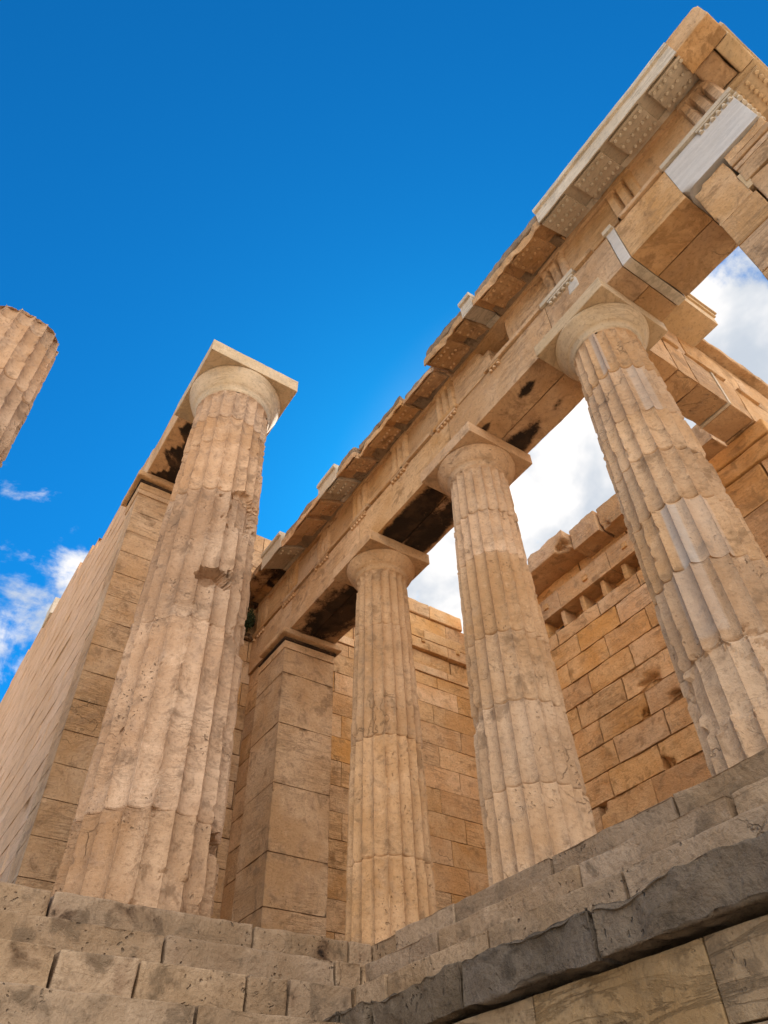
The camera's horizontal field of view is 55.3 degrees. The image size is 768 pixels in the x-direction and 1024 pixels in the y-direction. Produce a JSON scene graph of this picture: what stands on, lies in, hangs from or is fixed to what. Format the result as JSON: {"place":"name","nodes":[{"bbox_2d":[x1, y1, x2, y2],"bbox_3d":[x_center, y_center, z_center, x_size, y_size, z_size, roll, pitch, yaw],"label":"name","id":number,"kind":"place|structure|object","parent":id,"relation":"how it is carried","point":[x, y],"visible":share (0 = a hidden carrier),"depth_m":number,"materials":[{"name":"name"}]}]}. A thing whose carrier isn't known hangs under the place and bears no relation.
{"place":"outdoors","nodes":[
{"label":"outdoors","id":0,"kind":"place"},
{"bbox_2d":[0,0,767,702],"label":"sky","id":1,"kind":"structure","parent":0,"point":[314,191],"materials":[{"name":"blue"}]},
{"label":"hall floor","id":2,"kind":"structure","parent":0,"visible":0},
{"bbox_2d":[0,305,58,467],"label":"broken column","id":3,"kind":"structure","parent":2,"relation":"on","point":[29,345],"depth_m":10.13,"materials":[{"name":"stone"}]},
{"bbox_2d":[0,470,173,893],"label":"stone wall","id":4,"kind":"structure","parent":2,"relation":"on","point":[54,702],"depth_m":12.58,"materials":[{"name":"stone"}]},
{"bbox_2d":[51,339,297,917],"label":"doric column","id":5,"kind":"structure","parent":2,"relation":"on","point":[147,825],"depth_m":8.35,"materials":[{"name":"stone"}]},
{"bbox_2d":[141,385,192,483],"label":"stone beam","id":6,"kind":"structure","parent":5,"relation":"on","point":[164,461],"depth_m":14.26,"materials":[{"name":"stone"}]},
{"bbox_2d":[220,667,259,920],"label":"stone wall","id":7,"kind":"structure","parent":2,"relation":"on","point":[231,865],"depth_m":12.32,"materials":[{"name":"stone"}]},
{"bbox_2d":[211,535,270,918],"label":"stone wall","id":8,"kind":"structure","parent":2,"relation":"on","point":[261,544],"depth_m":13.31,"materials":[{"name":"stone"}]},
{"label":"floor","id":9,"kind":"structure","parent":0,"visible":0},
{"bbox_2d":[231,627,341,936],"bbox_3d":[-1.545,4.676,11.731,1.247,5.841,1.189,24,-51,-23],"label":"pilaster","id":10,"kind":"object","parent":9,"relation":"on","point":[281,881],"visible":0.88,"depth_m":11.54,"materials":[{"name":"stone"}]},
{"bbox_2d":[326,597,488,940],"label":"stone wall","id":11,"kind":"structure","parent":9,"relation":"on","point":[459,855],"depth_m":14.75,"materials":[{"name":"stone"}]},
{"bbox_2d":[527,424,727,832],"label":"stone wall","id":12,"kind":"structure","parent":9,"relation":"on","point":[638,746],"depth_m":13.97,"materials":[{"name":"stone"}]},
{"bbox_2d":[708,419,767,559],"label":"stone pier","id":13,"kind":"structure","parent":9,"relation":"on","point":[740,464],"depth_m":10.06,"materials":[{"name":"stone"}]},
{"bbox_2d":[647,294,767,444],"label":"entablature","id":14,"kind":"structure","parent":13,"relation":"on","point":[716,392],"depth_m":10.45,"materials":[{"name":"stone"}]},
{"label":"ground","id":15,"kind":"structure","parent":0,"visible":0},
{"bbox_2d":[454,914,767,1023],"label":"foundation wall","id":16,"kind":"structure","parent":15,"relation":"on","point":[720,977],"depth_m":3.69,"materials":[{"name":"stone"}]},
{"bbox_2d":[0,881,371,1023],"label":"steps","id":17,"kind":"structure","parent":16,"relation":"on","point":[68,958],"depth_m":5.75,"materials":[{"name":"stone"}]},
{"bbox_2d":[323,831,767,1023],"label":"limestone course","id":18,"kind":"object","parent":16,"relation":"on","point":[714,890],"visible":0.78,"depth_m":4.08,"materials":[{"name":"grey stone"}]},
{"bbox_2d":[352,747,767,1004],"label":"steps","id":19,"kind":"structure","parent":18,"relation":"on","point":[624,860],"depth_m":5.10,"materials":[{"name":"stone"}]},
{"bbox_2d":[333,529,436,945],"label":"doric column","id":20,"kind":"structure","parent":19,"relation":"on","point":[390,886],"depth_m":9.26,"materials":[{"name":"stone"}]},
{"bbox_2d":[420,422,596,886],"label":"doric column","id":21,"kind":"structure","parent":19,"relation":"on","point":[535,805],"depth_m":7.70,"materials":[{"name":"stone"}]},
{"bbox_2d":[534,277,767,775],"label":"doric column","id":22,"kind":"structure","parent":19,"relation":"on","point":[702,560],"depth_m":6.39,"materials":[{"name":"stone"}]},
{"bbox_2d":[248,6,767,674],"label":"entablature","id":23,"kind":"structure","parent":22,"relation":"on","point":[622,210],"depth_m":9.88,"materials":[{"name":"stone"}]},
{"bbox_2d":[244,607,255,631],"bbox_3d":[-2.791,2.183,14.924,0.380,0.608,0.354,24,-51,-23],"label":"shrub","id":24,"kind":"object","parent":23,"relation":"on","point":[249,622],"visible":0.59,"depth_m":14.83,"materials":[{"name":"green plant"}]},
{"bbox_2d":[695,117,767,279],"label":"stone beam","id":25,"kind":"structure","parent":23,"relation":"attached to","point":[734,204],"depth_m":7.34,"materials":[{"name":"stone"}]}
]}

